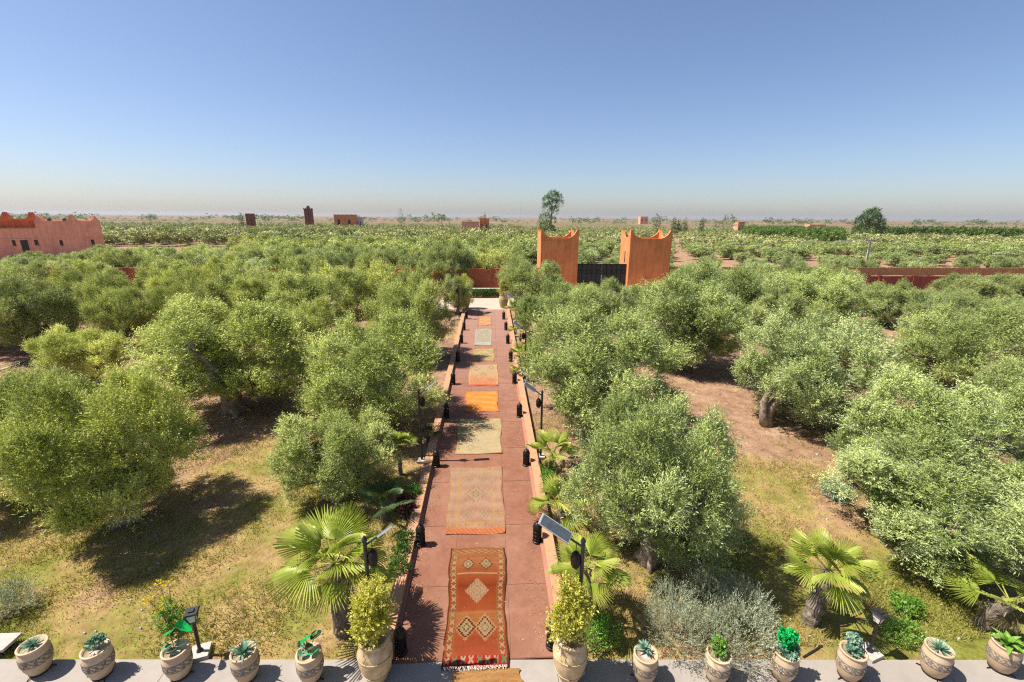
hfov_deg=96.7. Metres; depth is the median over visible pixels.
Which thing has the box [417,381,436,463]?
solar lamp post
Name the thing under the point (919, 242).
olive tree
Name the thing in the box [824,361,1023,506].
olive tree
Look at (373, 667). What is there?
clay jar
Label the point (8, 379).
olive tree
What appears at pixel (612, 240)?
olive tree
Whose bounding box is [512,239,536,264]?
olive tree
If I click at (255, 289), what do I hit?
olive tree
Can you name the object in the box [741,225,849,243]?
green plantation
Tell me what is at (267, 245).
olive tree
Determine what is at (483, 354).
carpet
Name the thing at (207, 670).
pavement
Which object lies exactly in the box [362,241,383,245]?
olive tree
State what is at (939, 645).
potted plant
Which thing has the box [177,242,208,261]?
olive tree
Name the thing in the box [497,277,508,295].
potted shrub
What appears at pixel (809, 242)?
olive tree
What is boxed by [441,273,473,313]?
olive tree
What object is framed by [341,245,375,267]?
olive tree
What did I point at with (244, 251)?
olive tree
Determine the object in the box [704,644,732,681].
clay planter
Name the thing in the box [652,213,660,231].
cypress tree
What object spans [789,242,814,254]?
olive tree
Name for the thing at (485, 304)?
driveway
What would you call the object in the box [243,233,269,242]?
olive tree
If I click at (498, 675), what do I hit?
carpet
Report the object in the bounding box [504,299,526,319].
fan palm
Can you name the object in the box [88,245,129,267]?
olive tree
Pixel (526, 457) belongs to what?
floor lantern
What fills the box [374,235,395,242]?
olive tree
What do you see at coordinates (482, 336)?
carpet
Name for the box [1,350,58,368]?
track
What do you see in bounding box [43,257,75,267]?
olive tree
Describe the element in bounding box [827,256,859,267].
olive tree
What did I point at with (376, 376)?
olive tree
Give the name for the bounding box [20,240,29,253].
door
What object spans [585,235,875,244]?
overhead wire
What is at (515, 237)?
olive tree
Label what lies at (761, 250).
olive tree
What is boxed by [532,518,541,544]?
floor lantern
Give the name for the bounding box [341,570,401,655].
potted shrub
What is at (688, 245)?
olive tree
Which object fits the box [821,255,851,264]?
olive tree
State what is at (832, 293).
olive tree
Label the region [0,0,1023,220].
sky
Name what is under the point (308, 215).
watch tower
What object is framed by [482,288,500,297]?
shrub
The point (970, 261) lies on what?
olive tree
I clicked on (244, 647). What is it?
potted plant
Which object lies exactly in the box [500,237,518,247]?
olive tree
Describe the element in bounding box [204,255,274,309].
olive tree
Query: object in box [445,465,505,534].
carpet
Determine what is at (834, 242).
olive tree
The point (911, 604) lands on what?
shrub
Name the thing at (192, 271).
olive tree
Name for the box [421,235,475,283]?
olive tree
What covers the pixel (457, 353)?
floor lantern
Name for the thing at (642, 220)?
farm building
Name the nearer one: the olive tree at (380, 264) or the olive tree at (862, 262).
the olive tree at (380, 264)
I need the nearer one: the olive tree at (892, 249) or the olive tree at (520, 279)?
the olive tree at (520, 279)
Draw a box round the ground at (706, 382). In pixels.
[0,214,1023,681]
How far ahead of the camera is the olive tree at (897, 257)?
84.05 m
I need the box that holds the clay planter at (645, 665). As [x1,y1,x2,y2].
[630,643,658,681]
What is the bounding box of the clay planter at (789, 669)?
[767,641,800,681]
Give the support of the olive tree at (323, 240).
on the ground at (706, 382)
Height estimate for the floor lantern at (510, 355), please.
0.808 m
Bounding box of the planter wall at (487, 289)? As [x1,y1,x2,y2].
[453,288,499,295]
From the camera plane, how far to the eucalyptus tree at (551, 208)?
207.30 m
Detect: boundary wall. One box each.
[5,267,538,290]
[668,267,1023,289]
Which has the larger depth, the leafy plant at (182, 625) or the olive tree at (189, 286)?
the olive tree at (189, 286)
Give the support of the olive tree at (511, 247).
on the ground at (706, 382)
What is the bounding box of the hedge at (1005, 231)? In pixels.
[872,225,1023,236]
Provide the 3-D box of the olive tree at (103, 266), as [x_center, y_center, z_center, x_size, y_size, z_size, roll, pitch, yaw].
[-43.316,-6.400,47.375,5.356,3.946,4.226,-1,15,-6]
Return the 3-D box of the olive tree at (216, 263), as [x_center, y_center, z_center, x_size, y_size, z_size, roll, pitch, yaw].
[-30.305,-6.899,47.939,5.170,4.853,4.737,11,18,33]
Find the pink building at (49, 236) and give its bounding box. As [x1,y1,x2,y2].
[0,212,104,259]
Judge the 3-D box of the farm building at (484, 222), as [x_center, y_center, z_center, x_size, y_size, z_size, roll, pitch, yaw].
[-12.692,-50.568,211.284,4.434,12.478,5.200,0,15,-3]
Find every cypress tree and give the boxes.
[238,213,245,226]
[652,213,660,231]
[669,217,677,235]
[675,219,681,235]
[680,218,689,230]
[698,217,704,231]
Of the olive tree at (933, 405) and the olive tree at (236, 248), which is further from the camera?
the olive tree at (236, 248)
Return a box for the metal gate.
[577,264,626,290]
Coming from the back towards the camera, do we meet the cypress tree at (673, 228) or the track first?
the cypress tree at (673, 228)
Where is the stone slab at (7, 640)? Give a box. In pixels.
[0,633,22,654]
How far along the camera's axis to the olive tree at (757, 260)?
70.46 m
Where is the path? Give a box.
[392,310,552,663]
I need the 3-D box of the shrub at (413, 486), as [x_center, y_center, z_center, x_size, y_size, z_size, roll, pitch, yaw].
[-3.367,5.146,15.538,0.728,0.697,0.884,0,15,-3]
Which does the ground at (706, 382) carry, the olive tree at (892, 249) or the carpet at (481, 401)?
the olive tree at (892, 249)
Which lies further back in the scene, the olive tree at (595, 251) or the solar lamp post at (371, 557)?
the olive tree at (595, 251)
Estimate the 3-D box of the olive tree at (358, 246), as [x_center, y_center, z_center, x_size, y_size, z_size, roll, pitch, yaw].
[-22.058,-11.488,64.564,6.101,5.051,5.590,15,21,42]
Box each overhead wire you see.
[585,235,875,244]
[866,239,1005,254]
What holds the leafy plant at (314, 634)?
in the clay planter at (309, 668)
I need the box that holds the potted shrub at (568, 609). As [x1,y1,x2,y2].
[543,570,598,651]
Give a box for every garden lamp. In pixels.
[183,606,212,662]
[862,607,889,663]
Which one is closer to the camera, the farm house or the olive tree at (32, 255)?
the olive tree at (32, 255)
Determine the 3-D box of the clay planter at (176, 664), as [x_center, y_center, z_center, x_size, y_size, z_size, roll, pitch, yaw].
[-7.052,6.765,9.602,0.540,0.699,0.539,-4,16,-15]
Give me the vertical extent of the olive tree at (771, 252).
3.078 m
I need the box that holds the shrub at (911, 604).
[887,586,929,619]
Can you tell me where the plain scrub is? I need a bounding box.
[21,218,1021,228]
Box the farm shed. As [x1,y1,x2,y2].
[805,224,825,226]
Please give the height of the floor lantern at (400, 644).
0.808 m
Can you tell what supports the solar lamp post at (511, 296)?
on the ground at (706, 382)
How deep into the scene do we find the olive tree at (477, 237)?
108.31 m
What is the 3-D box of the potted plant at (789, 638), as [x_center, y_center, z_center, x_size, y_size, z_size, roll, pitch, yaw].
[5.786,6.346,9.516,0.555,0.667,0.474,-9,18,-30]
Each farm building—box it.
[333,214,357,226]
[480,218,488,228]
[638,217,647,223]
[733,222,744,230]
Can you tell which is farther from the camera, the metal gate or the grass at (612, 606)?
the metal gate
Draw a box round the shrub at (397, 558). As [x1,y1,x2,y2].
[386,527,417,574]
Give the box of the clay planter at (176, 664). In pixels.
[160,638,193,681]
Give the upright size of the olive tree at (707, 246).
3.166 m
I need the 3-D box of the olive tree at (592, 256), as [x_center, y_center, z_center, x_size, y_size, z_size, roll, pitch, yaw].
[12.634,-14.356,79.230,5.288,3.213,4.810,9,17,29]
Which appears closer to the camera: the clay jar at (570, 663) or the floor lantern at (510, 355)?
the clay jar at (570, 663)
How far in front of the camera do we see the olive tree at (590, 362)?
18.89 m
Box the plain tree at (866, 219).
[850,207,888,234]
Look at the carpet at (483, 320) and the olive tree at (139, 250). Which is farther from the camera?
the olive tree at (139, 250)
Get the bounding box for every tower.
[245,213,255,226]
[303,206,313,225]
[537,228,578,288]
[619,229,672,288]
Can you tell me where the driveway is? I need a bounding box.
[435,291,654,309]
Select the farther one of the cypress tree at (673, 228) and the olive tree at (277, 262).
the cypress tree at (673, 228)
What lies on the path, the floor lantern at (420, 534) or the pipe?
the floor lantern at (420, 534)
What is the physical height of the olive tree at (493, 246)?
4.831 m
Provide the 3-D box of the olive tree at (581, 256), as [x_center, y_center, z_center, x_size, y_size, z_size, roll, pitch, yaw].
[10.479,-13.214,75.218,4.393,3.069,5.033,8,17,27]
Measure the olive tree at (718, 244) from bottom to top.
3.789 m
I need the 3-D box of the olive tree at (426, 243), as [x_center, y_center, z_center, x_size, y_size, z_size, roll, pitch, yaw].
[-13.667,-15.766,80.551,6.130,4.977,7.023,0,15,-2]
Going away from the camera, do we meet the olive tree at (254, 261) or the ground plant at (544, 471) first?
the ground plant at (544, 471)
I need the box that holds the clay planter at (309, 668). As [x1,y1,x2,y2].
[295,642,323,681]
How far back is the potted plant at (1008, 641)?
9.72 m
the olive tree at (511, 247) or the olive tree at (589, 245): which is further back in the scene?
the olive tree at (589, 245)
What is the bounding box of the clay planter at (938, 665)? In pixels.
[916,637,955,681]
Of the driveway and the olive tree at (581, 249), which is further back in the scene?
the olive tree at (581, 249)
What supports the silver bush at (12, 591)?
on the ground at (706, 382)
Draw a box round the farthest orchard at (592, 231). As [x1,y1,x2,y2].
[100,221,1022,237]
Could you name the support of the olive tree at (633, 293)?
on the ground at (706, 382)
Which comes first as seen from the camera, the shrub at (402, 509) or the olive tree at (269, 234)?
the shrub at (402, 509)
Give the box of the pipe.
[802,645,822,657]
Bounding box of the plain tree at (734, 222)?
[713,213,741,231]
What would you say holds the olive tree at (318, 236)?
on the ground at (706, 382)
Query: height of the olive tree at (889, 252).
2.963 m
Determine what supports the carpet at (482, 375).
on the path
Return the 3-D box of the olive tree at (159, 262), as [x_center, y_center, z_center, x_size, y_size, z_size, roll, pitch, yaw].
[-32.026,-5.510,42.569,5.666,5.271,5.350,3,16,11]
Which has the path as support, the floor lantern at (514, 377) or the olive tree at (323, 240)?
the floor lantern at (514, 377)
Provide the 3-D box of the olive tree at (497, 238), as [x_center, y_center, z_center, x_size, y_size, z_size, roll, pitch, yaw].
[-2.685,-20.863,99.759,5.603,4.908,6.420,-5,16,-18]
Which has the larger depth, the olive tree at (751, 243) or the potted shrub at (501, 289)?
the olive tree at (751, 243)
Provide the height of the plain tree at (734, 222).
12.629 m
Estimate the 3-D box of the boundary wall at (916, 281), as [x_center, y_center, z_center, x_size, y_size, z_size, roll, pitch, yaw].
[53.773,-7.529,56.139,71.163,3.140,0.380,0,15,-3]
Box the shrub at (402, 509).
[394,492,418,520]
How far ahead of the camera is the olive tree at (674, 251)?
91.04 m
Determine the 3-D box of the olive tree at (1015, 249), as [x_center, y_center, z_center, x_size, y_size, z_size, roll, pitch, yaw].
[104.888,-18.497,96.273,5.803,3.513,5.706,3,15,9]
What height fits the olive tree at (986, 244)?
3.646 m
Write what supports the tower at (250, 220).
on the ground at (706, 382)
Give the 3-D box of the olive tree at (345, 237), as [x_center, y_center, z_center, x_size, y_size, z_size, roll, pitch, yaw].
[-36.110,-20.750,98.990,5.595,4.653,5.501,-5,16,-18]
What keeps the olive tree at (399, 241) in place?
on the ground at (706, 382)
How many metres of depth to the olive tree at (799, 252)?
95.69 m
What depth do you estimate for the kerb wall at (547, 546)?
16.27 m
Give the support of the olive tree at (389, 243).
on the ground at (706, 382)
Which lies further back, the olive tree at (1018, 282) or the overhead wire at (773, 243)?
the overhead wire at (773, 243)
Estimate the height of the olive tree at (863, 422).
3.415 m
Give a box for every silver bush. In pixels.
[0,569,48,620]
[633,557,783,678]
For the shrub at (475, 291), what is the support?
on the ground at (706, 382)
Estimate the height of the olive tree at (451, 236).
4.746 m
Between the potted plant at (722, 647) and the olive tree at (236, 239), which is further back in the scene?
the olive tree at (236, 239)
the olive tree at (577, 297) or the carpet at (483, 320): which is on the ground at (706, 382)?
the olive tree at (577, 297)
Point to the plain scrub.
(554, 225)
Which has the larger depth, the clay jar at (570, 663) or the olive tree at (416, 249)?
the olive tree at (416, 249)
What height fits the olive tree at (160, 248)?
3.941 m
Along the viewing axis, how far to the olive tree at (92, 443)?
12.73 m
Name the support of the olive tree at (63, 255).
on the ground at (706, 382)
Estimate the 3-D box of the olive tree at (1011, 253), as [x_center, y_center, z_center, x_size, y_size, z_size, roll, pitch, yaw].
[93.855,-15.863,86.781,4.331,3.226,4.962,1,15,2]
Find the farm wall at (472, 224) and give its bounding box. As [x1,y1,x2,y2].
[462,221,478,229]
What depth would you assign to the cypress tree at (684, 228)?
221.98 m
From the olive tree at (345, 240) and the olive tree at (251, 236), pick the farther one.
the olive tree at (251, 236)
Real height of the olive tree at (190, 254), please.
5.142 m
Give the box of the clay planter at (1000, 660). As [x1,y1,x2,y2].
[985,633,1023,677]
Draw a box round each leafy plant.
[161,620,191,652]
[297,630,320,656]
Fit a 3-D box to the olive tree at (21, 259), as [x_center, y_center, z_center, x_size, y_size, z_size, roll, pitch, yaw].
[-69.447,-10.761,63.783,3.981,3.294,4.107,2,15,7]
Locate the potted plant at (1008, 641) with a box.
[990,627,1023,655]
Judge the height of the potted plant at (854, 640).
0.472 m
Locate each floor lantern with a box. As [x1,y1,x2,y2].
[393,623,407,657]
[415,521,425,547]
[432,449,440,467]
[443,402,449,417]
[450,370,455,384]
[455,350,459,361]
[459,332,462,343]
[462,322,465,329]
[506,334,509,343]
[509,349,512,361]
[512,371,516,383]
[516,402,521,417]
[523,446,529,466]
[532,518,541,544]
[546,621,555,651]
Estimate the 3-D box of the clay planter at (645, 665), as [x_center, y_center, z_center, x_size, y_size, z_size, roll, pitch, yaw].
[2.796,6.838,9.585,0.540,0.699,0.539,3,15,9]
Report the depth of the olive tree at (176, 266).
37.65 m
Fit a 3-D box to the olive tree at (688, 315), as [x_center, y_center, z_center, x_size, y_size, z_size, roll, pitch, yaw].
[10.684,-1.228,27.417,8.070,6.517,8.584,-3,16,-13]
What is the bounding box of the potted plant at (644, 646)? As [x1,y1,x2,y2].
[635,639,652,655]
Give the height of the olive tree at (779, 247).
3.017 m
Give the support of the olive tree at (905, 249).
on the ground at (706, 382)
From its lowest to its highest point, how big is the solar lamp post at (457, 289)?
3.518 m
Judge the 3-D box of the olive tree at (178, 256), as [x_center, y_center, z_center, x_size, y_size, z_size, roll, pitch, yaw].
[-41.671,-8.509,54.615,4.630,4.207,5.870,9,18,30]
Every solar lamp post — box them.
[362,524,393,618]
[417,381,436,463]
[450,281,459,319]
[507,293,517,336]
[513,321,527,381]
[524,381,544,459]
[538,513,585,674]
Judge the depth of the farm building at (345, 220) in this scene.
285.43 m
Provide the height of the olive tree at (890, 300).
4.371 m
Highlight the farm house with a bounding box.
[357,217,363,228]
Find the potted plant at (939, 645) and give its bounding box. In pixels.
[924,633,955,655]
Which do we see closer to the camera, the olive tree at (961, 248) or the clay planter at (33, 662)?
the clay planter at (33, 662)
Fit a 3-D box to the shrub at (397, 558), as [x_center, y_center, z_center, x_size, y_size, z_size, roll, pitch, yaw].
[-3.109,5.983,12.818,0.858,0.771,1.899,0,15,-3]
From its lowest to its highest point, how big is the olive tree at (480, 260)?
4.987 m
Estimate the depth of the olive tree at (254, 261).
53.54 m
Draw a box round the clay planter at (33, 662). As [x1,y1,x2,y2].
[14,634,56,681]
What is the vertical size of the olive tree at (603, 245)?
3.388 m
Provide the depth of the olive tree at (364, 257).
54.64 m
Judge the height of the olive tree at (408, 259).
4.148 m
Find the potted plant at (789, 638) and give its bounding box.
[770,626,800,660]
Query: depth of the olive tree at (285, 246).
69.78 m
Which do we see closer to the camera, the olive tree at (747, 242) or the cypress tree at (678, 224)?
the olive tree at (747, 242)
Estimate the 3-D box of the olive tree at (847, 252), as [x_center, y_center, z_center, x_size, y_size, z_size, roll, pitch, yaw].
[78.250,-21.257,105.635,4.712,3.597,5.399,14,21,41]
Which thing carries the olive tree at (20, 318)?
on the ground at (706, 382)
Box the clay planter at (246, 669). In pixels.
[229,641,259,681]
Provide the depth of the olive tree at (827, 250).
98.33 m
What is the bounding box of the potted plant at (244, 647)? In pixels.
[228,635,258,661]
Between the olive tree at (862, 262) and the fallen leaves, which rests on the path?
the fallen leaves
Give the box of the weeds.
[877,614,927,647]
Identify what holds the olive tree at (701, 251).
on the ground at (706, 382)
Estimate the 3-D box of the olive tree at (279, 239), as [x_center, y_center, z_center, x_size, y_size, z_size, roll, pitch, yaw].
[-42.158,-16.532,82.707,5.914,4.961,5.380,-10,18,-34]
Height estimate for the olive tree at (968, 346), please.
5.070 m
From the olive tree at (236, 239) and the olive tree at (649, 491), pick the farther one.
the olive tree at (236, 239)
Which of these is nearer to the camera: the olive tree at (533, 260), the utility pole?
the utility pole
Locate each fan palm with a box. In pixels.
[264,500,398,640]
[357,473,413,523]
[383,430,417,475]
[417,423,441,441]
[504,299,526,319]
[507,323,529,343]
[510,360,532,377]
[511,341,531,362]
[525,428,577,471]
[527,473,597,537]
[546,531,633,613]
[779,524,888,628]
[941,554,1023,635]
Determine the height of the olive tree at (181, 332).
6.210 m
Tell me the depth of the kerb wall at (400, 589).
15.01 m
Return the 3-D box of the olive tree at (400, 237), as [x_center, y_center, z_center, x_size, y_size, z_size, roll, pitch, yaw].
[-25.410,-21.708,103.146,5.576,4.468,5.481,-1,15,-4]
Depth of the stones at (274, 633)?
12.51 m
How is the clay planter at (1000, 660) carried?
on the pavement
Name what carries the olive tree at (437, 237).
on the ground at (706, 382)
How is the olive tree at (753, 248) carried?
on the ground at (706, 382)
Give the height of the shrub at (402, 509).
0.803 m
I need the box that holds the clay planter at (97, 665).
[79,638,115,681]
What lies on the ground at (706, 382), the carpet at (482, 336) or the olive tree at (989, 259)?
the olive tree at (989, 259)
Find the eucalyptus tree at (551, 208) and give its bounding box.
[539,188,564,231]
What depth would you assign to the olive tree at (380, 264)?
42.76 m
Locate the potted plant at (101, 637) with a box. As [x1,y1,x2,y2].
[82,632,109,650]
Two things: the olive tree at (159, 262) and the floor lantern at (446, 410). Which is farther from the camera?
the olive tree at (159, 262)
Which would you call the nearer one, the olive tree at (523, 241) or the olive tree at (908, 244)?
the olive tree at (523, 241)
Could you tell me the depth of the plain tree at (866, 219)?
189.78 m
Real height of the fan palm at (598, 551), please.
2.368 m
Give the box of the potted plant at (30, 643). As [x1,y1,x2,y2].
[19,635,45,650]
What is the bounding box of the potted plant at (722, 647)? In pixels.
[710,633,727,658]
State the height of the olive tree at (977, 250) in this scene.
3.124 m
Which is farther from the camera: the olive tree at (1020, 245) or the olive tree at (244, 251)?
the olive tree at (1020, 245)
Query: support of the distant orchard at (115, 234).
on the ground at (706, 382)
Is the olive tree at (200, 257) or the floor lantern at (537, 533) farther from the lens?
the olive tree at (200, 257)
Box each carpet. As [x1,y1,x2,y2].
[441,547,508,670]
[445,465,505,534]
[451,668,522,681]
[454,418,501,454]
[465,391,498,411]
[468,364,497,385]
[471,348,494,360]
[474,329,491,344]
[478,316,491,324]
[479,310,491,314]
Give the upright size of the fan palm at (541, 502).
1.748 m
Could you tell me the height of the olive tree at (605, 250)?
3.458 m
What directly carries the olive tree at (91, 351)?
on the ground at (706, 382)
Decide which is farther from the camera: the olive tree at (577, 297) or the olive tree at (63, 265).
the olive tree at (63, 265)
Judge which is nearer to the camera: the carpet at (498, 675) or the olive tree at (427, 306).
the carpet at (498, 675)
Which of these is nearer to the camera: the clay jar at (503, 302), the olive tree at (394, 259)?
the clay jar at (503, 302)
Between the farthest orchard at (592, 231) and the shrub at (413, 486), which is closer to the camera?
the shrub at (413, 486)
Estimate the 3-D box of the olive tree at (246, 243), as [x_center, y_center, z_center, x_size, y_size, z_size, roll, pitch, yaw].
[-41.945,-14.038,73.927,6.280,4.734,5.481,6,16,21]
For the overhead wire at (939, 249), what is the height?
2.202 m
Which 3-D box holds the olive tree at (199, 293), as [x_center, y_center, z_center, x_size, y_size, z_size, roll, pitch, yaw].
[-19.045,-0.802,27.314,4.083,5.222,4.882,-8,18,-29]
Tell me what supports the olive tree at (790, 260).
on the ground at (706, 382)
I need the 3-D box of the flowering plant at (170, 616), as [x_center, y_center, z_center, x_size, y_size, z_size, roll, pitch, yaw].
[-8.084,6.187,10.579,0.864,1.426,0.715,0,15,-3]
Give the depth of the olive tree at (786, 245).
105.06 m
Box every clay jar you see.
[356,628,392,681]
[499,293,507,307]
[553,627,587,681]
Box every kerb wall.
[387,307,466,658]
[505,308,569,622]
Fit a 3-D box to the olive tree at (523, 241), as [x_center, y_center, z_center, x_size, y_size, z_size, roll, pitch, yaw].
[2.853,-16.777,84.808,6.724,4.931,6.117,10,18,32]
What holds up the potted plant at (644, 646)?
in the clay planter at (645, 665)
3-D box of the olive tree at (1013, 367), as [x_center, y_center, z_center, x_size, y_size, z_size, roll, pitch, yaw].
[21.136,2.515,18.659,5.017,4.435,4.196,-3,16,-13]
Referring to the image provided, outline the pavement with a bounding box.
[0,659,1023,681]
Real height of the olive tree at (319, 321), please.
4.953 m
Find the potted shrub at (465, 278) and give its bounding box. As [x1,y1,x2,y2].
[461,273,467,284]
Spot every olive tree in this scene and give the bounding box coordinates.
[0,260,24,267]
[0,260,54,287]
[0,262,33,301]
[0,271,89,355]
[0,359,215,545]
[0,360,103,498]
[1,253,33,266]
[11,250,45,260]
[18,322,137,384]
[29,254,65,267]
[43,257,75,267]
[43,258,105,288]
[44,262,73,267]
[57,250,81,262]
[57,265,137,326]
[70,244,120,260]
[74,280,160,349]
[87,261,129,278]
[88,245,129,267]
[89,248,146,267]
[92,291,319,417]
[111,244,160,266]
[128,254,199,292]
[137,252,185,267]
[141,245,164,250]
[141,246,189,266]
[142,258,204,301]
[143,264,208,323]
[145,269,236,325]
[156,285,230,350]
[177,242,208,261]
[178,243,213,253]
[180,242,222,267]
[191,247,248,267]
[200,253,246,294]
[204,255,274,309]
[221,240,252,250]
[227,269,278,320]
[228,234,245,242]
[229,240,259,252]
[230,245,267,262]
[237,257,283,267]
[238,241,263,248]
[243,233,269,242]
[243,244,295,266]
[251,291,337,374]
[261,232,285,239]
[261,238,290,248]
[261,262,367,329]
[261,402,405,511]
[263,240,305,258]
[264,237,292,247]
[265,254,309,296]
[288,254,329,277]
[289,246,336,265]
[290,305,453,429]
[292,239,313,247]
[299,241,327,249]
[303,234,322,241]
[304,246,348,267]
[311,258,363,309]
[314,241,336,249]
[318,235,344,245]
[326,236,356,244]
[330,239,356,258]
[339,243,371,266]
[340,262,402,320]
[341,235,357,243]
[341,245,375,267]
[348,234,376,244]
[353,250,391,267]
[355,257,398,297]
[357,268,462,355]
[358,242,378,248]
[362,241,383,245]
[367,246,393,259]
[373,244,402,267]
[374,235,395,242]
[375,240,398,249]
[389,242,420,258]
[390,239,414,244]
[393,235,408,240]
[395,260,438,299]
[397,251,425,267]
[400,240,425,248]
[406,237,420,244]
[407,244,439,259]
[417,234,429,240]
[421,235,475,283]
[421,238,449,250]
[428,235,447,240]
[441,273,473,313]
[442,234,459,242]
[444,237,459,245]
[450,239,475,246]
[462,248,507,270]
[464,237,497,248]
[468,246,488,252]
[469,234,482,242]
[476,247,513,264]
[478,241,507,250]
[487,251,512,267]
[493,245,523,267]
[494,235,507,242]
[496,252,563,299]
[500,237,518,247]
[502,244,524,254]
[508,301,698,438]
[509,235,529,242]
[511,272,616,349]
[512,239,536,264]
[514,238,535,249]
[529,254,536,266]
[551,383,760,583]
[552,279,599,298]
[578,242,607,255]
[578,249,599,263]
[578,252,588,263]
[579,243,605,256]
[579,247,597,252]
[584,250,599,263]
[594,276,644,330]
[595,240,615,251]
[595,242,610,254]
[596,238,617,246]
[600,258,618,263]
[612,243,620,252]
[614,271,763,370]
[620,283,650,313]
[668,255,732,295]
[670,248,679,257]
[684,243,700,254]
[685,244,709,256]
[687,245,718,257]
[696,254,723,266]
[699,259,789,328]
[715,241,737,257]
[717,243,745,259]
[729,299,906,436]
[732,252,756,263]
[743,239,764,250]
[743,255,767,265]
[744,242,770,255]
[744,261,771,266]
[745,243,767,256]
[747,283,823,342]
[754,260,827,303]
[756,247,778,260]
[762,247,785,262]
[770,266,882,325]
[771,251,796,265]
[774,244,786,253]
[777,255,804,267]
[781,242,801,252]
[783,246,815,259]
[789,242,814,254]
[801,240,820,250]
[809,420,1023,598]
[810,242,841,255]
[810,262,866,306]
[812,245,845,256]
[815,254,840,264]
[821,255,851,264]
[821,403,935,490]
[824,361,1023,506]
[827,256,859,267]
[831,240,851,248]
[839,241,856,255]
[847,242,876,257]
[848,257,882,275]
[854,250,888,264]
[854,276,926,326]
[875,242,906,255]
[879,300,1023,391]
[880,250,908,264]
[884,252,908,266]
[886,245,910,255]
[893,243,922,260]
[896,260,937,275]
[898,255,935,265]
[900,287,985,335]
[907,243,923,254]
[910,240,934,253]
[919,243,934,252]
[920,252,953,264]
[921,244,953,256]
[923,285,984,316]
[925,271,1016,307]
[940,241,968,254]
[949,243,978,256]
[950,254,985,267]
[960,356,1023,450]
[970,294,1023,335]
[971,247,996,258]
[975,251,1006,267]
[977,243,1007,253]
[978,242,1001,249]
[980,273,1023,306]
[991,245,1023,253]
[991,255,1023,267]
[995,250,1022,262]
[999,242,1023,247]
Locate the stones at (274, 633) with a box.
[0,399,1012,639]
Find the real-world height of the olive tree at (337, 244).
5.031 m
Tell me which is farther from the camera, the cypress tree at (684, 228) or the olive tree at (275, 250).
the cypress tree at (684, 228)
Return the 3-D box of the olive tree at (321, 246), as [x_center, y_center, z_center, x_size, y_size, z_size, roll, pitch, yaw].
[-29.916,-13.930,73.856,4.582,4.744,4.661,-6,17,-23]
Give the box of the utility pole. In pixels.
[865,239,876,260]
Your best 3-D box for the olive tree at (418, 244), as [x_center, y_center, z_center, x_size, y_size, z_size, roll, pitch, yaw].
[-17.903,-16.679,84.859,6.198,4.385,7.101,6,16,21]
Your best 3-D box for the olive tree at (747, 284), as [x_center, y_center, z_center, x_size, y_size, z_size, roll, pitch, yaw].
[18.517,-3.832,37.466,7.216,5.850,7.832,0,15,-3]
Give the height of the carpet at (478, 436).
0.162 m
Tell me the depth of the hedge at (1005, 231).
194.88 m
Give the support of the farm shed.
on the ground at (706, 382)
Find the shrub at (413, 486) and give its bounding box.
[404,480,423,498]
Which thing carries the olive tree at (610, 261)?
on the ground at (706, 382)
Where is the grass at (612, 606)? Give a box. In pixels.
[0,404,1015,656]
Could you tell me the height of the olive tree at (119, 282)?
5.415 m
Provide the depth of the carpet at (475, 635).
11.20 m
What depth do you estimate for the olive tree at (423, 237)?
107.13 m
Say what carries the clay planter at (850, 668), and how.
on the pavement
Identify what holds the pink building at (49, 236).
on the ground at (706, 382)
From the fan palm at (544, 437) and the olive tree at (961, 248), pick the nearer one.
the fan palm at (544, 437)
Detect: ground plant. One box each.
[539,459,556,495]
[582,604,625,656]
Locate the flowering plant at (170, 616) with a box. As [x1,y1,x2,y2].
[141,578,186,637]
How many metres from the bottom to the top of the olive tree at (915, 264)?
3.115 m
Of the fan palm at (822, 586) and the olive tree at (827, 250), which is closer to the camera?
the fan palm at (822, 586)
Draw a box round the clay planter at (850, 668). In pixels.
[835,640,868,681]
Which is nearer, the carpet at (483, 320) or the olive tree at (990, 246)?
the carpet at (483, 320)
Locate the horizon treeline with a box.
[0,212,1023,225]
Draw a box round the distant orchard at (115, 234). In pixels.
[101,225,1023,249]
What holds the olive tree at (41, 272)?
on the ground at (706, 382)
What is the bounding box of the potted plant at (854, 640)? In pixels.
[844,631,864,657]
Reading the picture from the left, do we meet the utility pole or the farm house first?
the farm house
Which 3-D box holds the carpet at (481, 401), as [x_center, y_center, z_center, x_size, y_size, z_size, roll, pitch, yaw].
[-1.556,3.057,23.182,1.731,0.126,2.501,0,15,-3]
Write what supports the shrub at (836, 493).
on the ground at (706, 382)
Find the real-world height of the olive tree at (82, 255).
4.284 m
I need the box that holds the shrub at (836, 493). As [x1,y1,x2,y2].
[817,477,856,505]
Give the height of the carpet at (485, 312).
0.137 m
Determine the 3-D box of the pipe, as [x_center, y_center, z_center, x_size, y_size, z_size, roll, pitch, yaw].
[6.831,7.041,10.328,0.670,0.052,0.044,-7,17,-24]
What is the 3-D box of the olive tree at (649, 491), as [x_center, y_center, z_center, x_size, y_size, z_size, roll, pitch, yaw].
[3.872,3.686,12.319,4.685,5.604,5.256,-13,20,-40]
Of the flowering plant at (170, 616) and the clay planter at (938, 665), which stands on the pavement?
the clay planter at (938, 665)
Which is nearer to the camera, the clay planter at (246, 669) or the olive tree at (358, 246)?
the clay planter at (246, 669)
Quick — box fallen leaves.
[405,311,546,653]
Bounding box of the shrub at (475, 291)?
[472,288,486,297]

